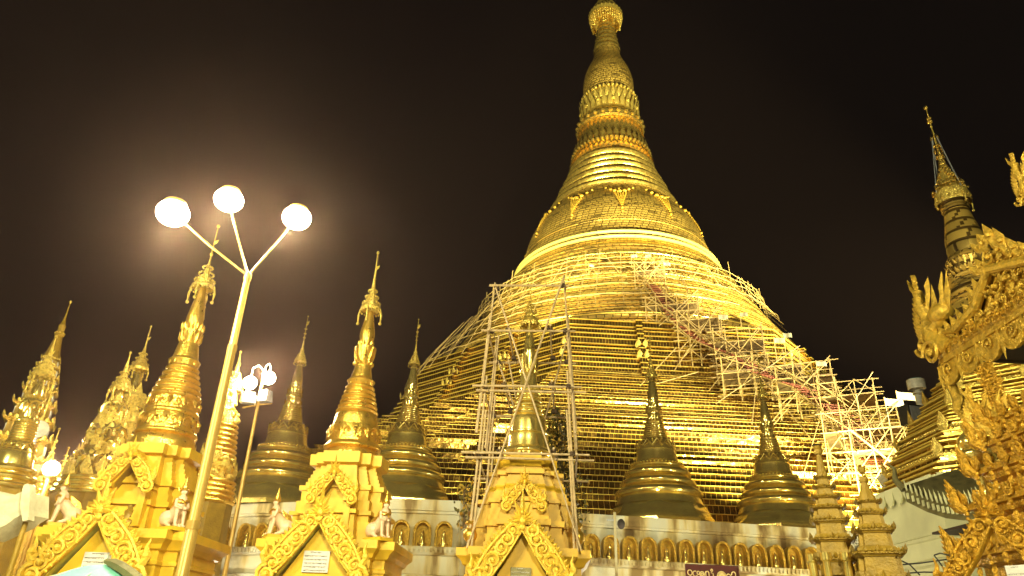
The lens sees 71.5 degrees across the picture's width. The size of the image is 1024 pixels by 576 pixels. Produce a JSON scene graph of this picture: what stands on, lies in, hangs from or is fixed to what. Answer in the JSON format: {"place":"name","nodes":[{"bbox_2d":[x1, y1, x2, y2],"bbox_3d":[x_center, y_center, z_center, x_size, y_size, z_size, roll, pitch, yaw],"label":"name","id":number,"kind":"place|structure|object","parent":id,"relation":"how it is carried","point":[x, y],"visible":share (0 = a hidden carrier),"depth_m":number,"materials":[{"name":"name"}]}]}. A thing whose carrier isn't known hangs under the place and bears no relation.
{"place":"outdoors","nodes":[
{"label":"outdoors","id":0,"kind":"place"},
{"bbox_2d":[0,0,1023,481],"label":"sky","id":1,"kind":"structure","parent":0,"point":[436,138],"materials":[{"name":"black"}]},
{"bbox_2d":[220,498,858,575],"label":"terrace wall","id":2,"kind":"structure","parent":0,"point":[425,532],"depth_m":26.47,"materials":[{"name":"white concrete"}]},
{"bbox_2d":[0,301,71,483],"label":"tiered tower","id":3,"kind":"structure","parent":2,"relation":"on","point":[45,444],"depth_m":25.05,"materials":[{"name":"metal"}]},
{"bbox_2d":[234,316,315,503],"bbox_3d":[-9.380,5.094,30.376,4.080,8.591,4.080,-5,-27,13],"label":"stupa","id":4,"kind":"object","parent":2,"relation":"on","point":[280,457],"visible":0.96,"depth_m":28.24,"materials":[{"name":"gold metal"}]},
{"bbox_2d":[377,319,447,499],"bbox_3d":[-4.176,4.937,29.106,3.825,8.054,3.825,6,-27,-9],"label":"stupa","id":5,"kind":"object","parent":2,"relation":"on","point":[411,460],"visible":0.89,"depth_m":27.24,"materials":[{"name":"gold metal"}]},
{"bbox_2d":[311,0,909,529],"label":"pagoda","id":6,"kind":"object","parent":2,"relation":"on","point":[615,196],"visible":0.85,"depth_m":65.94,"materials":[{"name":"gold metal"}]},
{"bbox_2d":[402,248,785,396],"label":"ring scaffold","id":7,"kind":"object","parent":6,"relation":"on","point":[458,337],"visible":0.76,"depth_m":75.88,"materials":[{"name":"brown wood"}]},
{"bbox_2d":[630,256,906,518],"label":"stair scaffold","id":8,"kind":"object","parent":6,"relation":"on","point":[786,378],"visible":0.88,"depth_m":50.14,"materials":[{"name":"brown wood"}]},
{"bbox_2d":[718,314,727,334],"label":"flag","id":9,"kind":"object","parent":8,"relation":"attached to","point":[721,317],"visible":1,"depth_m":59.41,"materials":[{"name":"white fabric"}]},
{"bbox_2d":[739,312,747,328],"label":"flag","id":10,"kind":"object","parent":8,"relation":"attached to","point":[743,314],"visible":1,"depth_m":58.96,"materials":[{"name":"white fabric"}]},
{"bbox_2d":[773,337,784,360],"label":"flag","id":11,"kind":"object","parent":8,"relation":"attached to","point":[779,340],"visible":1,"depth_m":51.96,"materials":[{"name":"white fabric"}]},
{"bbox_2d":[782,333,791,352],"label":"flag","id":12,"kind":"object","parent":8,"relation":"attached to","point":[786,335],"visible":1,"depth_m":51.89,"materials":[{"name":"white fabric"}]},
{"bbox_2d":[815,361,826,381],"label":"flag","id":13,"kind":"object","parent":8,"relation":"attached to","point":[821,363],"visible":1,"depth_m":48.25,"materials":[{"name":"white fabric"}]},
{"bbox_2d":[883,397,903,430],"bbox_3d":[21.169,6.920,39.177,0.933,2.012,0.118,-17,-32,33],"label":"flag","id":14,"kind":"object","parent":8,"relation":"attached to","point":[890,402],"visible":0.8,"depth_m":39.47,"materials":[{"name":"white fabric"}]},
{"bbox_2d":[895,391,915,400],"bbox_3d":[21.751,6.537,39.014,0.933,2.012,0.118,-17,-32,33],"label":"flag","id":15,"kind":"object","parent":8,"relation":"attached to","point":[904,396],"visible":0.76,"depth_m":39.33,"materials":[{"name":"white fabric"}]},
{"bbox_2d":[611,330,714,521],"bbox_3d":[6.315,6.004,31.545,4.250,8.949,4.250,6,-27,-7],"label":"stupa","id":16,"kind":"object","parent":2,"relation":"on","point":[657,482],"visible":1,"depth_m":29.26,"materials":[{"name":"gold metal"}]},
{"bbox_2d":[685,564,739,575],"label":"sign board","id":17,"kind":"object","parent":2,"relation":"attached to","point":[705,570],"visible":1,"depth_m":24.60,"materials":[{"name":"red paint"}]},
{"bbox_2d":[734,355,815,527],"bbox_3d":[11.419,6.746,31.686,3.825,8.054,3.825,4,-27,-4],"label":"stupa","id":18,"kind":"object","parent":2,"relation":"on","point":[776,493],"visible":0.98,"depth_m":29.73,"materials":[{"name":"gold metal"}]},
{"bbox_2d":[877,468,889,487],"bbox_3d":[15.790,8.217,28.828,2.050,3.137,1.100,2,-26,0],"label":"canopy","id":19,"kind":"object","parent":2,"relation":"on","point":[881,478],"visible":0.07,"depth_m":29.03,"materials":[{"name":"white fabric"}]},
{"bbox_2d":[897,404,921,426],"bbox_3d":[17.514,8.099,29.922,0.950,6.428,0.645,9,-27,-13],"label":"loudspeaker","id":20,"kind":"object","parent":2,"relation":"on","point":[914,410],"visible":0.27,"depth_m":30.99,"materials":[{"name":"black plastic"}]},
{"bbox_2d":[906,377,926,405],"bbox_3d":[18.383,7.520,30.979,0.760,7.459,0.760,2,-26,0],"label":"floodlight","id":21,"kind":"object","parent":2,"relation":"on","point":[916,386],"visible":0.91,"depth_m":32.26,"materials":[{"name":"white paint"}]},
{"bbox_2d":[544,401,590,532],"bbox_3d":[1.250,4.855,18.695,1.629,3.753,1.804,2,-26,0],"label":"tree","id":22,"kind":"object","parent":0,"point":[555,432],"visible":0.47,"depth_m":18.91,"materials":[{"name":"green plant"}]},
{"bbox_2d":[805,443,864,575],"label":"tiered tower","id":23,"kind":"structure","parent":0,"point":[832,540],"depth_m":10.38,"materials":[{"name":"metal"}]},
{"bbox_2d":[849,466,910,575],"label":"tiered tower","id":24,"kind":"structure","parent":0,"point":[877,553],"depth_m":9.75,"materials":[{"name":"metal"}]},
{"bbox_2d":[901,553,949,575],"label":"wire coil","id":25,"kind":"object","parent":24,"relation":"attached to","point":[911,564],"visible":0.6,"depth_m":9.45,"materials":[{"name":"grey metal"}]},
{"bbox_2d":[956,421,997,494],"bbox_3d":[6.864,4.122,9.768,0.525,4.942,0.525,2,-26,0],"label":"statue","id":26,"kind":"object","parent":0,"point":[964,446],"visible":0.26,"depth_m":10.41,"materials":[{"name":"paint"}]},
{"label":"ground","id":27,"kind":"structure","parent":0,"visible":0},
{"bbox_2d":[0,484,48,575],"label":"awning","id":28,"kind":"object","parent":27,"relation":"on","point":[24,511],"visible":1,"depth_m":11.23,"materials":[{"name":"white fabric"}]},
{"bbox_2d":[0,335,57,575],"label":"gilded stupa","id":29,"kind":"object","parent":27,"relation":"on","point":[18,449],"visible":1,"depth_m":17.13,"materials":[{"name":"gold metal"}]},
{"bbox_2d":[12,428,60,575],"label":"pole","id":30,"kind":"object","parent":27,"relation":"on","point":[39,485],"visible":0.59,"depth_m":23.56,"materials":[{"name":"gold metal"}]},
{"bbox_2d":[15,461,59,575],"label":"street lamp","id":31,"kind":"object","parent":27,"relation":"on","point":[50,469],"visible":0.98,"depth_m":22.23,"materials":[{"name":"beige paint"}]},
{"bbox_2d":[34,420,48,444],"bbox_3d":[-13.454,6.868,18.723,0.479,6.787,0.502,14,-29,-23],"label":"loudspeaker","id":32,"kind":"object","parent":27,"relation":"on","point":[43,429],"visible":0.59,"depth_m":19.98,"materials":[{"name":"white paint"}]},
{"bbox_2d":[33,383,55,465],"bbox_3d":[-16.262,7.504,23.012,0.505,9.302,0.505,2,-26,0],"label":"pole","id":33,"kind":"object","parent":27,"relation":"on","point":[43,416],"visible":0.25,"depth_m":24.60,"materials":[{"name":"gold metal"}]},
{"bbox_2d":[24,447,69,562],"bbox_3d":[-15.447,8.717,23.031,0.892,7.197,0.892,2,-26,0],"label":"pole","id":34,"kind":"object","parent":27,"relation":"on","point":[64,461],"visible":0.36,"depth_m":23.97,"materials":[{"name":"gold metal"}]},
{"bbox_2d":[37,351,131,550],"bbox_3d":[-12.014,6.160,20.079,2.032,9.349,2.032,2,-26,0],"label":"gilded stupa","id":35,"kind":"object","parent":27,"relation":"on","point":[106,434],"visible":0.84,"depth_m":20.33,"materials":[{"name":"gold metal"}]},
{"bbox_2d":[20,326,151,567],"bbox_3d":[-12.664,6.241,22.182,3.004,11.039,3.004,2,-26,0],"label":"gilded stupa","id":36,"kind":"object","parent":27,"relation":"on","point":[138,396],"visible":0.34,"depth_m":23.33,"materials":[{"name":"gold metal"}]},
{"bbox_2d":[51,555,142,575],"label":"parasol","id":37,"kind":"object","parent":27,"relation":"on","point":[112,567],"visible":1,"depth_m":6.02,"materials":[{"name":"white fabric"}]},
{"bbox_2d":[17,225,230,575],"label":"stupa shrine","id":38,"kind":"object","parent":27,"relation":"on","point":[148,472],"visible":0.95,"depth_m":14.03,"materials":[{"name":"yellow paint"}]},
{"bbox_2d":[46,473,81,524],"bbox_3d":[-8.546,4.115,13.787,0.583,1.023,0.400,19,-31,-31],"label":"guardian statue","id":39,"kind":"object","parent":38,"relation":"on","point":[66,507],"visible":0.76,"depth_m":13.62,"materials":[{"name":"white stone"}]},
{"bbox_2d":[155,477,189,531],"bbox_3d":[-6.489,4.184,13.787,0.583,1.023,0.400,-15,-31,31],"label":"guardian statue","id":40,"kind":"object","parent":38,"relation":"on","point":[173,517],"visible":1,"depth_m":13.60,"materials":[{"name":"white stone"}]},
{"bbox_2d":[195,351,243,575],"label":"gilded stupa","id":41,"kind":"object","parent":27,"relation":"on","point":[219,503],"visible":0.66,"depth_m":21.07,"materials":[{"name":"paint"}]},
{"bbox_2d":[156,185,310,575],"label":"street lamp","id":42,"kind":"object","parent":27,"relation":"on","point":[172,211],"visible":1,"depth_m":9.37,"materials":[{"name":"metal"}]},
{"bbox_2d":[222,363,275,575],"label":"street lamp","id":43,"kind":"object","parent":27,"relation":"on","point":[263,397],"visible":1,"depth_m":22.00,"materials":[{"name":"metal"}]},
{"bbox_2d":[255,251,412,575],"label":"stupa shrine","id":44,"kind":"object","parent":27,"relation":"on","point":[339,505],"visible":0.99,"depth_m":15.19,"materials":[{"name":"yellow paint"}]},
{"bbox_2d":[263,488,292,537],"bbox_3d":[-4.845,4.768,15.032,0.583,1.023,0.400,16,-30,-27],"label":"guardian statue","id":45,"kind":"object","parent":44,"relation":"on","point":[280,520],"visible":0.85,"depth_m":14.85,"materials":[{"name":"white stone"}]},
{"bbox_2d":[363,491,392,541],"bbox_3d":[-2.769,4.791,14.938,0.583,1.023,0.400,-19,-33,35],"label":"guardian statue","id":46,"kind":"object","parent":44,"relation":"on","point":[375,529],"visible":1,"depth_m":14.74,"materials":[{"name":"white stone"}]},
{"bbox_2d":[456,264,590,575],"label":"stupa shrine","id":47,"kind":"object","parent":27,"relation":"on","point":[523,527],"visible":0.88,"depth_m":15.49,"materials":[{"name":"yellow paint"}]},
{"bbox_2d":[454,478,480,534],"bbox_3d":[-1.052,5.107,16.628,0.634,1.287,0.665,2,-26,0],"label":"shrub","id":48,"kind":"object","parent":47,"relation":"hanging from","point":[463,511],"visible":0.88,"depth_m":16.61,"materials":[{"name":"green plant"}]},
{"bbox_2d":[463,518,476,546],"bbox_3d":[-0.904,5.267,15.345,0.296,0.660,0.296,15,-29,-24],"label":"statue","id":49,"kind":"object","parent":47,"relation":"on","point":[467,533],"visible":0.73,"depth_m":15.24,"materials":[{"name":"gold metal"}]},
{"bbox_2d":[461,275,593,551],"bbox_3d":[0.445,3.029,17.458,2.979,6.698,2.584,0,-27,4],"label":"bamboo scaffold","id":50,"kind":"object","parent":47,"relation":"on","point":[484,389],"visible":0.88,"depth_m":16.73,"materials":[{"name":"wood"}]},
{"bbox_2d":[571,519,584,549],"bbox_3d":[1.411,5.272,15.200,0.296,0.660,0.296,15,-29,-24],"label":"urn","id":51,"kind":"object","parent":47,"relation":"on","point":[581,535],"visible":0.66,"depth_m":15.11,"materials":[{"name":"gold metal"}]},
{"bbox_2d":[607,512,624,575],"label":"conduit","id":52,"kind":"object","parent":27,"relation":"on","point":[621,523],"visible":1,"depth_m":23.26,"materials":[{"name":"beige metal"}]},
{"bbox_2d":[886,460,999,575],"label":"pavilion","id":53,"kind":"structure","parent":27,"relation":"on","point":[928,495],"depth_m":13.39,"materials":[{"name":"beige paint"}]},
{"bbox_2d":[875,106,1023,575],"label":"pagoda","id":54,"kind":"object","parent":27,"relation":"on","point":[925,447],"visible":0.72,"depth_m":19.46,"materials":[{"name":"gold paint"}]},
{"bbox_2d":[907,224,1023,418],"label":"pavilion roof","id":55,"kind":"structure","parent":27,"relation":"on","point":[986,323],"depth_m":11.19,"materials":[{"name":"gold metal"}]},
{"bbox_2d":[973,359,1008,410],"bbox_3d":[7.117,1.559,10.545,0.313,1.008,0.304,2,-26,0],"label":"carved pilaster","id":56,"kind":"object","parent":55,"relation":"attached to","point":[990,384],"visible":0.61,"depth_m":10.59,"materials":[{"name":"metal"}]},
{"bbox_2d":[1005,152,1023,206],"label":"roof finial","id":57,"kind":"object","parent":55,"relation":"attached to","point":[1017,172],"visible":1,"depth_m":8.86,"materials":[{"name":"gold metal"}]},
{"bbox_2d":[933,482,1023,575],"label":"carved gable","id":58,"kind":"structure","parent":27,"relation":"on","point":[966,554],"depth_m":8.27,"materials":[{"name":"gold paint"}]},
{"bbox_2d":[938,389,1023,575],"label":"carved shrine","id":59,"kind":"object","parent":27,"relation":"on","point":[1005,471],"visible":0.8,"depth_m":9.28,"materials":[{"name":"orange metal"}]},
{"bbox_2d":[957,384,1006,447],"bbox_3d":[6.883,1.996,9.498,1.372,1.683,0.274,-13,-30,27],"label":"serpent finial","id":60,"kind":"object","parent":59,"relation":"attached to","point":[966,417],"visible":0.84,"depth_m":9.89,"materials":[{"name":"gold metal"}]}
]}

